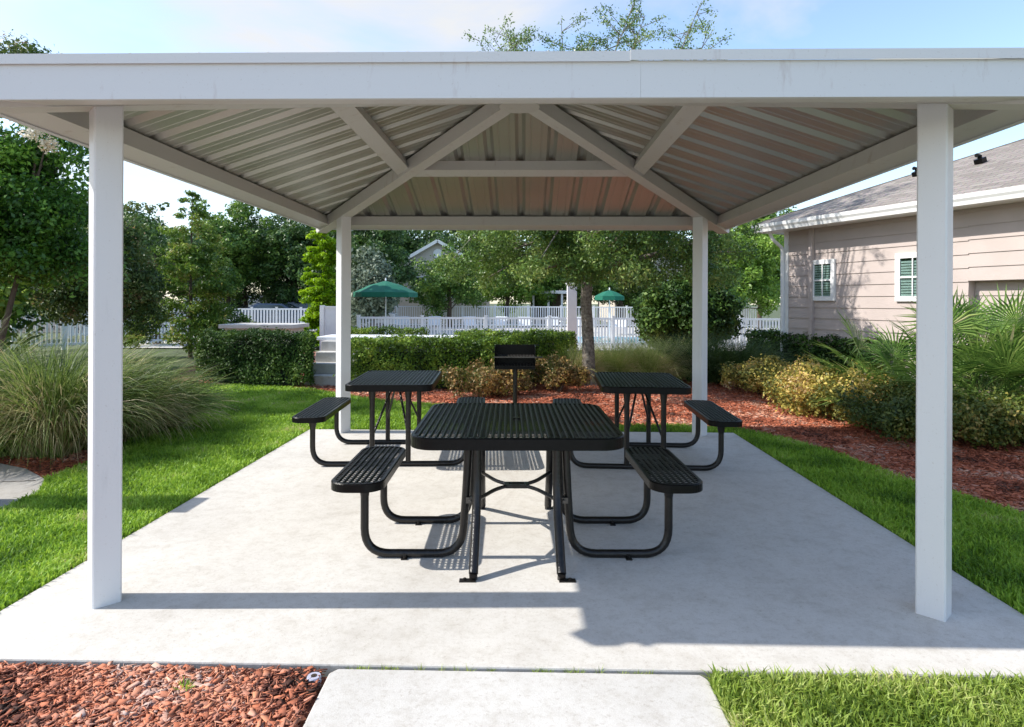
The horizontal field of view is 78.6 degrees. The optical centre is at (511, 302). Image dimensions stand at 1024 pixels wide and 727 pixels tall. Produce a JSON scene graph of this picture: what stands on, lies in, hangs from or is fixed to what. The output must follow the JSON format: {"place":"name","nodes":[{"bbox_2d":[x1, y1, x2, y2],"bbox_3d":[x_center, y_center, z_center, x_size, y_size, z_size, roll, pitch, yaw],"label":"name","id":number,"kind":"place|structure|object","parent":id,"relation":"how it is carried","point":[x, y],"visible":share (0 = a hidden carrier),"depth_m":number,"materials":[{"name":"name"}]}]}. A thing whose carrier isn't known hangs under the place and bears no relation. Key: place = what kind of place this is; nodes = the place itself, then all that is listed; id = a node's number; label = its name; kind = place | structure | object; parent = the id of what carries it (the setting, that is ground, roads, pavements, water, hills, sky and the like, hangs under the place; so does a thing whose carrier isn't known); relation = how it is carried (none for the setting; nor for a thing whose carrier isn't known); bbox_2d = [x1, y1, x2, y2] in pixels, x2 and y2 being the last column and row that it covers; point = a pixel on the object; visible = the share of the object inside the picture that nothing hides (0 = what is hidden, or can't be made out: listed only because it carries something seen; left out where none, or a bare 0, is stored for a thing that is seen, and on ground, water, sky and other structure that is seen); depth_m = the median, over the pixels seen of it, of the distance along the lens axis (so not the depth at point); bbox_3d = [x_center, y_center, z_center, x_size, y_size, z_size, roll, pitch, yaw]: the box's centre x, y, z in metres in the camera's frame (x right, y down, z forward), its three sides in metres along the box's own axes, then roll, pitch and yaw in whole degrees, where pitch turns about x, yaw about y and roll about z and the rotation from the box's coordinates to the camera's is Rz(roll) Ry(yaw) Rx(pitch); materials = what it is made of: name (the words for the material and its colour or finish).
{"place":"outdoors","nodes":[
{"label":"outdoors","id":0,"kind":"place"},
{"bbox_2d":[0,463,43,508],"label":"side path","id":1,"kind":"structure","parent":0,"point":[11,491],"depth_m":5.18,"materials":[{"name":"concrete"}]},
{"bbox_2d":[3,279,61,354],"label":"background tree","id":2,"kind":"object","parent":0,"point":[33,314],"visible":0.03,"depth_m":16.32,"materials":[{"name":"green plant"}]},
{"bbox_2d":[0,438,128,476],"bbox_3d":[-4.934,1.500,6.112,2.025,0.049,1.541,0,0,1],"label":"mulch","id":3,"kind":"object","parent":0,"point":[46,461],"visible":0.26,"depth_m":5.84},
{"bbox_2d":[0,272,32,368],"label":"background tree","id":4,"kind":"object","parent":3,"relation":"on","point":[20,295],"visible":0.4,"depth_m":12.42,"materials":[{"name":"green plant"}]},
{"bbox_2d":[0,315,85,401],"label":"tall grass clump","id":5,"kind":"object","parent":3,"relation":"on","point":[21,356],"visible":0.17,"depth_m":7.13,"materials":[{"name":"green plant"}]},
{"bbox_2d":[0,29,133,349],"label":"flowering tree","id":6,"kind":"object","parent":3,"relation":"on","point":[44,214],"visible":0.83,"depth_m":8.84,"materials":[{"name":"green plant"}]},
{"bbox_2d":[0,321,231,471],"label":"tall grass clump","id":7,"kind":"object","parent":3,"relation":"on","point":[50,425],"visible":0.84,"depth_m":5.98,"materials":[{"name":"green plant"}]},
{"bbox_2d":[27,350,257,454],"bbox_3d":[-4.363,1.014,7.224,2.573,1.007,2.597,0,0,1],"label":"tall grass clump","id":8,"kind":"object","parent":3,"relation":"on","point":[165,426],"visible":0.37,"depth_m":7.08,"materials":[{"name":"green plant"}]},
{"bbox_2d":[21,200,175,335],"bbox_3d":[-9.120,-0.390,13.851,2.934,3.791,2.945,0,0,-36],"label":"olive tree","id":9,"kind":"object","parent":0,"point":[142,285],"visible":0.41,"depth_m":13.92,"materials":[{"name":"green plant"}]},
{"bbox_2d":[0,660,327,726],"bbox_3d":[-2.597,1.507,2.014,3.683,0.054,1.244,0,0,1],"label":"front mulch","id":10,"kind":"object","parent":0,"point":[244,697],"visible":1,"depth_m":2.39,"materials":[{"name":"brown wood"}]},
{"bbox_2d":[172,676,195,690],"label":"weed seedling","id":11,"kind":"object","parent":10,"relation":"on","point":[187,684],"visible":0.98,"depth_m":2.45,"materials":[{"name":"green plant"}]},
{"bbox_2d":[307,672,320,685],"bbox_3d":[-0.795,1.517,2.511,0.057,0.040,0.057,0,0,1],"label":"valve cap","id":12,"kind":"object","parent":10,"relation":"on","point":[315,677],"visible":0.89,"depth_m":2.50,"materials":[{"name":"grey plastic"}]},
{"bbox_2d":[123,190,263,357],"bbox_3d":[-8.664,-0.781,17.065,3.757,4.575,3.413,0,0,-34],"label":"cypress tree","id":13,"kind":"object","parent":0,"point":[215,285],"visible":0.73,"depth_m":16.71,"materials":[{"name":"green plant"}]},
{"bbox_2d":[230,303,305,322],"bbox_3d":[-12.142,0.767,32.726,4.508,1.449,1.890,0,0,-5],"label":"parked car","id":14,"kind":"object","parent":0,"point":[269,305],"visible":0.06,"depth_m":31.84,"materials":[{"name":"blue paint"}]},
{"bbox_2d":[302,312,396,330],"bbox_3d":[-7.996,0.783,30.933,4.508,1.449,1.890,0,0,-7],"label":"parked car","id":15,"kind":"object","parent":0,"point":[393,315],"visible":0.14,"depth_m":30.24,"materials":[{"name":"white paint"}]},
{"bbox_2d":[0,367,735,610],"bbox_3d":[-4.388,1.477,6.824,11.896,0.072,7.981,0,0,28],"label":"lawn grass","id":16,"kind":"structure","parent":0,"point":[157,465],"depth_m":5.49,"materials":[{"name":"green plant"}]},
{"bbox_2d":[494,344,542,402],"bbox_3d":[0.080,1.050,8.097,0.620,0.980,0.392,0,0,1],"label":"barbecue grill","id":17,"kind":"object","parent":16,"relation":"on","point":[515,358],"visible":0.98,"depth_m":8.28,"materials":[{"name":"metal"}]},
{"bbox_2d":[352,233,407,303],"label":"background tree","id":18,"kind":"object","parent":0,"point":[389,258],"depth_m":40.45,"materials":[{"name":"green plant"}]},
{"bbox_2d":[7,302,779,377],"bbox_3d":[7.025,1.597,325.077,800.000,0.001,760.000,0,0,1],"label":"ground","id":19,"kind":"structure","parent":0,"point":[774,314],"depth_m":20.67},
{"bbox_2d":[10,317,411,332],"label":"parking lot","id":20,"kind":"structure","parent":19,"relation":"on","point":[49,327],"depth_m":35.71,"materials":[{"name":"grey asphalt"}]},
{"bbox_2d":[45,203,168,327],"bbox_3d":[-24.183,-2.127,35.652,8.800,7.146,8.407,0,0,20],"label":"background tree","id":21,"kind":"object","parent":20,"relation":"on","point":[125,214],"depth_m":35.11,"materials":[{"name":"green plant"}]},
{"bbox_2d":[123,204,201,304],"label":"background tree","id":22,"kind":"object","parent":20,"relation":"on","point":[141,215],"visible":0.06,"depth_m":31.82,"materials":[{"name":"green plant"}]},
{"bbox_2d":[172,303,247,317],"bbox_3d":[-16.887,0.749,36.029,4.508,1.449,1.890,0,0,-1],"label":"parked car","id":23,"kind":"object","parent":20,"relation":"on","point":[241,305],"visible":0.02,"depth_m":35.82,"materials":[{"name":"black paint"}]},
{"bbox_2d":[187,197,289,304],"bbox_3d":[-15.705,-2.443,35.610,6.395,7.844,5.858,0,0,-32],"label":"background tree","id":24,"kind":"object","parent":20,"relation":"on","point":[238,252],"visible":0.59,"depth_m":35.06,"materials":[{"name":"green plant"}]},
{"bbox_2d":[202,217,289,306],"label":"background tree","id":25,"kind":"object","parent":20,"relation":"on","point":[255,293],"visible":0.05,"depth_m":41.49,"materials":[{"name":"green plant"}]},
{"bbox_2d":[389,230,460,254],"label":"background tree","id":26,"kind":"object","parent":20,"relation":"on","point":[411,245],"visible":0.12,"depth_m":50.16,"materials":[{"name":"green plant"}]},
{"bbox_2d":[393,239,489,323],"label":"distant house","id":27,"kind":"structure","parent":19,"relation":"on","point":[435,247],"depth_m":45.29,"materials":[{"name":"grey"}]},
{"bbox_2d":[421,230,529,254],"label":"background tree","id":28,"kind":"object","parent":19,"relation":"on","point":[460,244],"visible":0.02,"depth_m":55.93,"materials":[{"name":"green plant"}]},
{"bbox_2d":[460,243,555,325],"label":"background tree","id":29,"kind":"object","parent":19,"relation":"on","point":[503,293],"visible":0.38,"depth_m":40.06,"materials":[{"name":"green plant"}]},
{"bbox_2d":[528,290,566,325],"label":"pool cabin","id":30,"kind":"object","parent":19,"relation":"on","point":[559,300],"visible":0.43,"depth_m":42.50,"materials":[{"name":"white wood"}]},
{"bbox_2d":[522,247,600,315],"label":"background tree","id":31,"kind":"object","parent":19,"relation":"on","point":[555,285],"visible":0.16,"depth_m":41.88,"materials":[{"name":"green plant"}]},
{"bbox_2d":[592,251,664,317],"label":"background tree","id":32,"kind":"object","parent":19,"relation":"on","point":[602,287],"visible":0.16,"depth_m":42.77,"materials":[{"name":"green plant"}]},
{"bbox_2d":[599,238,747,324],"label":"distant house","id":33,"kind":"structure","parent":19,"relation":"on","point":[606,309],"depth_m":45.00,"materials":[{"name":"grey"}]},
{"bbox_2d":[668,256,750,314],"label":"background tree","id":34,"kind":"object","parent":19,"relation":"on","point":[731,289],"visible":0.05,"depth_m":29.48,"materials":[{"name":"green plant"}]},
{"bbox_2d":[690,207,798,297],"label":"background tree","id":35,"kind":"object","parent":19,"relation":"on","point":[772,215],"visible":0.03,"depth_m":49.27,"materials":[{"name":"green plant"}]},
{"bbox_2d":[751,139,1023,397],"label":"club house","id":36,"kind":"structure","parent":19,"relation":"on","point":[853,255],"depth_m":10.61,"materials":[{"name":"beige"}]},
{"bbox_2d":[813,259,835,300],"bbox_3d":[5.813,-0.412,11.697,0.045,0.770,0.530,0,0,-23],"label":"window","id":37,"kind":"structure","parent":36,"relation":"in","point":[824,271],"depth_m":11.66,"materials":[{"name":"white glass"}]},
{"bbox_2d":[895,252,916,300],"bbox_3d":[6.489,-0.410,10.116,0.045,0.790,0.590,0,0,-23],"label":"window","id":38,"kind":"structure","parent":36,"relation":"in","point":[905,263],"depth_m":10.23,"materials":[{"name":"white glass"}]},
{"bbox_2d":[123,326,777,350],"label":"pool deck paving","id":39,"kind":"structure","parent":0,"point":[170,346],"depth_m":32.18,"materials":[{"name":"beige concrete"}]},
{"bbox_2d":[11,311,222,349],"bbox_3d":[-13.096,0.915,21.444,0.130,1.208,6.533,0,0,40],"label":"picket fence","id":40,"kind":"object","parent":39,"relation":"on","point":[64,329],"visible":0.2,"depth_m":19.97,"materials":[{"name":"white plastic"}]},
{"bbox_2d":[123,218,232,343],"bbox_3d":[-12.745,-0.783,22.573,4.662,4.561,4.128,0,0,1],"label":"shade tree","id":41,"kind":"object","parent":39,"relation":"on","point":[151,240],"visible":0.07,"depth_m":22.34,"materials":[{"name":"green plant"}]},
{"bbox_2d":[67,307,316,337],"bbox_3d":[-13.425,0.854,27.002,10.426,1.328,0.110,0,0,-10],"label":"picket fence","id":42,"kind":"object","parent":39,"relation":"on","point":[276,309],"visible":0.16,"depth_m":27.48,"materials":[{"name":"white plastic"}]},
{"bbox_2d":[245,213,325,302],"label":"background tree","id":43,"kind":"object","parent":39,"relation":"on","point":[272,298],"visible":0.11,"depth_m":36.90,"materials":[{"name":"green plant"}]},
{"bbox_2d":[287,298,310,311],"bbox_3d":[-11.510,0.605,36.017,5.158,1.778,1.890,0,0,-3],"label":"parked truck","id":44,"kind":"object","parent":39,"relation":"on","point":[298,304],"visible":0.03,"depth_m":35.15,"materials":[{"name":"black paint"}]},
{"bbox_2d":[239,219,361,303],"bbox_3d":[-11.861,-2.235,36.487,7.726,7.462,5.654,0,0,1],"label":"background tree","id":45,"kind":"object","parent":39,"relation":"on","point":[293,238],"visible":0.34,"depth_m":35.01,"materials":[{"name":"green plant"}]},
{"bbox_2d":[298,227,335,346],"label":"lime conifer","id":46,"kind":"object","parent":39,"relation":"on","point":[320,292],"visible":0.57,"depth_m":20.77,"materials":[{"name":"green plant"}]},
{"bbox_2d":[296,230,418,327],"bbox_3d":[-7.846,-1.722,32.094,6.234,6.473,5.238,0,0,1],"label":"background tree","id":47,"kind":"object","parent":39,"relation":"on","point":[403,274],"visible":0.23,"depth_m":31.38,"materials":[{"name":"green plant"}]},
{"bbox_2d":[351,243,401,333],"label":"background tree","id":48,"kind":"object","parent":39,"relation":"on","point":[365,274],"visible":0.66,"depth_m":28.72,"materials":[{"name":"green plant"}]},
{"bbox_2d":[353,278,417,316],"bbox_3d":[-4.476,0.312,22.156,2.070,2.360,2.070,0,0,12],"label":"patio umbrella","id":49,"kind":"object","parent":39,"relation":"on","point":[385,288],"visible":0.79,"depth_m":21.45,"materials":[{"name":"green fabric"}]},
{"bbox_2d":[397,316,409,327],"bbox_3d":[-5.575,1.102,31.620,0.760,0.772,1.176,0,0,-1],"label":"pool chair","id":50,"kind":"object","parent":39,"relation":"on","point":[404,321],"visible":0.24,"depth_m":31.98,"materials":[{"name":"white plastic"}]},
{"bbox_2d":[429,316,441,331],"bbox_3d":[-3.971,1.109,31.885,0.760,0.772,1.176,0,0,-4],"label":"pool chair","id":51,"kind":"object","parent":39,"relation":"on","point":[435,321],"visible":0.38,"depth_m":32.24,"materials":[{"name":"white plastic"}]},
{"bbox_2d":[404,243,487,326],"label":"background tree","id":52,"kind":"object","parent":39,"relation":"on","point":[433,290],"visible":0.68,"depth_m":37.66,"materials":[{"name":"green plant"}]},
{"bbox_2d":[463,319,479,329],"bbox_3d":[-2.080,1.116,31.643,0.760,0.772,1.176,0,0,-12],"label":"pool chair","id":53,"kind":"object","parent":39,"relation":"on","point":[469,323],"visible":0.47,"depth_m":31.92,"materials":[{"name":"white plastic"}]},
{"bbox_2d":[491,319,504,330],"bbox_3d":[-0.660,1.121,31.812,0.760,0.772,1.176,0,0,13],"label":"pool chair","id":54,"kind":"object","parent":39,"relation":"on","point":[498,323],"visible":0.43,"depth_m":32.09,"materials":[{"name":"white plastic"}]},
{"bbox_2d":[519,319,531,325],"bbox_3d":[0.624,1.126,31.485,0.760,0.772,1.176,0,0,0],"label":"pool chair","id":55,"kind":"object","parent":39,"relation":"on","point":[525,322],"visible":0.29,"depth_m":31.83,"materials":[{"name":"white plastic"}]},
{"bbox_2d":[547,319,562,329],"bbox_3d":[2.125,1.132,31.752,0.760,0.772,1.176,0,0,-8],"label":"pool chair","id":56,"kind":"object","parent":39,"relation":"on","point":[554,323],"visible":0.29,"depth_m":32.05,"materials":[{"name":"white plastic"}]},
{"bbox_2d":[356,315,779,347],"bbox_3d":[2.351,1.015,21.157,15.233,1.128,0.130,0,0,0],"label":"picket fence","id":57,"kind":"object","parent":39,"relation":"on","point":[422,320],"visible":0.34,"depth_m":21.14,"materials":[{"name":"white plastic"}]},
{"bbox_2d":[392,305,757,326],"bbox_3d":[3.037,0.888,38.846,24.632,1.388,0.130,0,0,1],"label":"picket fence","id":58,"kind":"object","parent":39,"relation":"on","point":[536,307],"visible":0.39,"depth_m":38.85,"materials":[{"name":"white plastic"}]},
{"bbox_2d":[595,288,623,340],"bbox_3d":[3.909,0.465,25.074,1.146,2.120,1.146,0,0,-33],"label":"patio umbrella","id":59,"kind":"object","parent":39,"relation":"on","point":[609,294],"visible":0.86,"depth_m":24.70,"materials":[{"name":"green fabric"}]},
{"bbox_2d":[615,320,625,334],"bbox_3d":[5.208,1.144,30.284,0.760,0.772,1.176,0,0,14],"label":"pool chair","id":60,"kind":"object","parent":39,"relation":"on","point":[621,324],"visible":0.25,"depth_m":30.60,"materials":[{"name":"white plastic"}]},
{"bbox_2d":[672,228,783,316],"bbox_3d":[11.675,-1.530,34.051,6.226,6.240,5.461,0,0,1],"label":"background tree","id":61,"kind":"object","parent":39,"relation":"on","point":[760,268],"visible":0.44,"depth_m":32.68,"materials":[{"name":"green plant"}]},
{"bbox_2d":[736,214,783,328],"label":"background tree","id":62,"kind":"object","parent":39,"relation":"on","point":[777,273],"visible":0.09,"depth_m":36.94,"materials":[{"name":"green plant"}]},
{"bbox_2d":[0,429,1023,685],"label":"pavilion floor","id":63,"kind":"structure","parent":0,"point":[762,561],"depth_m":3.32,"materials":[{"name":"concrete"}]},
{"bbox_2d":[292,370,484,466],"bbox_3d":[-1.137,1.122,6.199,1.740,0.768,1.220,0,0,-2],"label":"picnic table","id":64,"kind":"object","parent":63,"relation":"on","point":[408,383],"visible":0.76,"depth_m":5.82,"materials":[{"name":"black metal"}]},
{"bbox_2d":[0,48,1023,621],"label":"pavilion","id":65,"kind":"structure","parent":63,"relation":"on","point":[698,142],"depth_m":3.23,"materials":[{"name":"white paint"}]},
{"bbox_2d":[331,403,702,582],"bbox_3d":[0.028,1.127,3.988,2.150,0.789,1.240,0,0,0],"label":"picnic table","id":66,"kind":"object","parent":63,"relation":"on","point":[531,426],"visible":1,"depth_m":3.69,"materials":[{"name":"metal"}]},
{"bbox_2d":[553,372,741,470],"bbox_3d":[1.237,1.131,6.117,1.680,0.768,1.220,0,0,4],"label":"picnic table","id":67,"kind":"object","parent":63,"relation":"on","point":[648,384],"visible":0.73,"depth_m":5.74,"materials":[{"name":"black metal"}]},
{"bbox_2d":[346,663,1013,680],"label":"joint weeds","id":68,"kind":"object","parent":63,"relation":"on","point":[567,671],"visible":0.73,"depth_m":2.58,"materials":[{"name":"green plant"}]},
{"bbox_2d":[0,0,1023,304],"label":"sky","id":69,"kind":"structure","parent":0,"point":[73,26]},
{"bbox_2d":[303,669,729,726],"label":"front path","id":70,"kind":"structure","parent":0,"point":[380,698],"depth_m":2.38,"materials":[{"name":"concrete"}]},
{"bbox_2d":[173,352,1023,513],"bbox_3d":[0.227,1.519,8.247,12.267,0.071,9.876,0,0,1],"label":"garden bed mulch","id":71,"kind":"object","parent":0,"point":[827,434],"visible":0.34,"depth_m":7.31,"materials":[{"name":"brown wood"}]},
{"bbox_2d":[192,326,317,385],"bbox_3d":[-4.643,0.964,11.565,2.581,1.081,1.076,0,0,10],"label":"clipped hedge","id":72,"kind":"object","parent":71,"relation":"on","point":[274,360],"visible":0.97,"depth_m":11.20,"materials":[{"name":"green plant"}]},
{"bbox_2d":[218,323,308,360],"bbox_3d":[-5.721,1.008,14.506,1.650,1.020,1.150,0,0,1],"label":"concrete planter","id":73,"kind":"object","parent":71,"relation":"on","point":[292,327],"visible":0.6,"depth_m":14.00,"materials":[{"name":"grey concrete"}]},
{"bbox_2d":[320,305,335,350],"bbox_3d":[-4.366,0.798,15.162,0.570,1.450,0.100,0,0,1],"label":"vinyl panel","id":74,"kind":"object","parent":71,"relation":"on","point":[327,320],"visible":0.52,"depth_m":15.15,"materials":[{"name":"white plastic"}]},
{"bbox_2d":[304,334,453,385],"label":"white steps","id":75,"kind":"structure","parent":71,"relation":"on","point":[324,366],"depth_m":12.02,"materials":[{"name":"concrete"}]},
{"bbox_2d":[351,324,429,334],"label":"clipped hedge","id":76,"kind":"object","parent":71,"relation":"on","point":[380,331],"visible":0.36,"depth_m":15.73,"materials":[{"name":"green plant"}]},
{"bbox_2d":[332,331,525,387],"bbox_3d":[-1.339,1.025,11.271,3.556,0.995,1.386,0,0,-8],"label":"clipped hedge","id":77,"kind":"object","parent":71,"relation":"on","point":[403,353],"visible":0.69,"depth_m":10.78,"materials":[{"name":"green plant"}]},
{"bbox_2d":[438,358,536,397],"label":"copper shrub","id":78,"kind":"object","parent":71,"relation":"on","point":[486,380],"visible":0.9,"depth_m":9.93,"materials":[{"name":"brown plant"}]},
{"bbox_2d":[452,325,578,358],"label":"clipped hedge","id":79,"kind":"object","parent":71,"relation":"on","point":[571,334],"visible":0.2,"depth_m":13.96,"materials":[{"name":"green plant"}]},
{"bbox_2d":[508,329,571,381],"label":"clipped hedge","id":80,"kind":"object","parent":71,"relation":"on","point":[561,339],"visible":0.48,"depth_m":11.85,"materials":[{"name":"green plant"}]},
{"bbox_2d":[525,353,592,392],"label":"copper shrub","id":81,"kind":"object","parent":71,"relation":"on","point":[562,371],"visible":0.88,"depth_m":10.61,"materials":[{"name":"brown plant"}]},
{"bbox_2d":[566,283,576,350],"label":"gate pillar","id":82,"kind":"structure","parent":71,"relation":"on","point":[571,309],"depth_m":17.12,"materials":[{"name":"white plastic"}]},
{"bbox_2d":[535,341,624,381],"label":"grass clump","id":83,"kind":"object","parent":71,"relation":"on","point":[572,355],"visible":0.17,"depth_m":11.89,"materials":[{"name":"green plant"}]},
{"bbox_2d":[427,0,764,386],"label":"oak tree","id":84,"kind":"object","parent":71,"relation":"on","point":[580,259],"visible":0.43,"depth_m":10.89,"materials":[{"name":"green plant"}]},
{"bbox_2d":[570,330,672,372],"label":"grass clump","id":85,"kind":"object","parent":71,"relation":"on","point":[610,355],"visible":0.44,"depth_m":12.04,"materials":[{"name":"green plant"}]},
{"bbox_2d":[599,332,707,380],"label":"grass clump","id":86,"kind":"object","parent":71,"relation":"on","point":[646,357],"visible":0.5,"depth_m":11.89,"materials":[{"name":"green plant"}]},
{"bbox_2d":[637,330,719,379],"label":"grass clump","id":87,"kind":"object","parent":71,"relation":"on","point":[670,351],"visible":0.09,"depth_m":12.37,"materials":[{"name":"green plant"}]},
{"bbox_2d":[626,280,744,350],"bbox_3d":[4.501,0.422,16.115,2.910,2.273,2.829,0,0,1],"label":"round shrub","id":88,"kind":"object","parent":71,"relation":"on","point":[667,309],"visible":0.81,"depth_m":15.31,"materials":[{"name":"green plant"}]},
{"bbox_2d":[649,324,767,387],"bbox_3d":[3.760,0.966,12.157,2.720,1.164,2.779,0,0,1],"label":"shrub","id":89,"kind":"object","parent":71,"relation":"on","point":[709,365],"visible":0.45,"depth_m":11.80,"materials":[{"name":"green plant"}]},
{"bbox_2d":[684,328,802,385],"bbox_3d":[4.394,0.983,11.974,2.655,1.136,2.645,0,0,1],"label":"shrub","id":90,"kind":"object","parent":71,"relation":"on","point":[745,357],"visible":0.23,"depth_m":11.62,"materials":[{"name":"green plant"}]},
{"bbox_2d":[717,353,822,395],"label":"gold shrub","id":91,"kind":"object","parent":71,"relation":"on","point":[751,376],"visible":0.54,"depth_m":10.24,"materials":[{"name":"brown plant"}]},
{"bbox_2d":[743,324,907,375],"bbox_3d":[6.055,1.003,11.985,1.177,1.069,3.892,0,0,-24],"label":"clipped hedge","id":92,"kind":"object","parent":71,"relation":"on","point":[823,353],"visible":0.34,"depth_m":11.81,"materials":[{"name":"green plant"}]},
{"bbox_2d":[758,354,906,427],"bbox_3d":[4.497,1.164,8.636,1.855,0.798,2.709,0,0,1],"label":"gold shrub","id":93,"kind":"object","parent":71,"relation":"on","point":[798,386],"visible":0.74,"depth_m":8.32,"materials":[{"name":"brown plant"}]},
{"bbox_2d":[799,311,1023,426],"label":"palmetto","id":94,"kind":"object","parent":71,"relation":"on","point":[884,357],"visible":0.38,"depth_m":8.15,"materials":[{"name":"green plant"}]},
{"bbox_2d":[805,285,1023,424],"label":"palmetto","id":95,"kind":"object","parent":71,"relation":"on","point":[969,326],"visible":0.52,"depth_m":7.35,"materials":[{"name":"green plant"}]},
{"bbox_2d":[834,375,1023,450],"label":"olive shrub","id":96,"kind":"object","parent":71,"relation":"on","point":[902,421],"visible":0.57,"depth_m":6.66,"materials":[{"name":"green plant"}]},
{"bbox_2d":[952,319,1023,398],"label":"palmetto","id":97,"kind":"object","parent":71,"relation":"on","point":[991,373],"visible":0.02,"depth_m":7.82,"materials":[{"name":"green plant"}]},
{"bbox_2d":[958,385,1023,446],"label":"olive shrub","id":98,"kind":"object","parent":71,"relation":"on","point":[1015,429],"visible":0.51,"depth_m":6.49,"materials":[{"name":"green plant"}]},
{"bbox_2d":[578,337,643,342],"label":"pool water","id":99,"kind":"structure","parent":0,"point":[615,341],"depth_m":25.27,"materials":[{"name":"blue liquid"}]},
{"bbox_2d":[700,661,1023,726],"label":"front lawn grass","id":100,"kind":"structure","parent":0,"point":[932,698],"depth_m":2.36,"materials":[{"name":"green plant"}]},
{"bbox_2d":[709,448,1023,726],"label":"lawn soil","id":101,"kind":"structure","parent":0,"point":[871,686],"depth_m":2.46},
{"bbox_2d":[733,427,1023,614],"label":"lawn grass","id":102,"kind":"structure","parent":101,"relation":"on","point":[989,544],"depth_m":4.52,"materials":[{"name":"green plant"}]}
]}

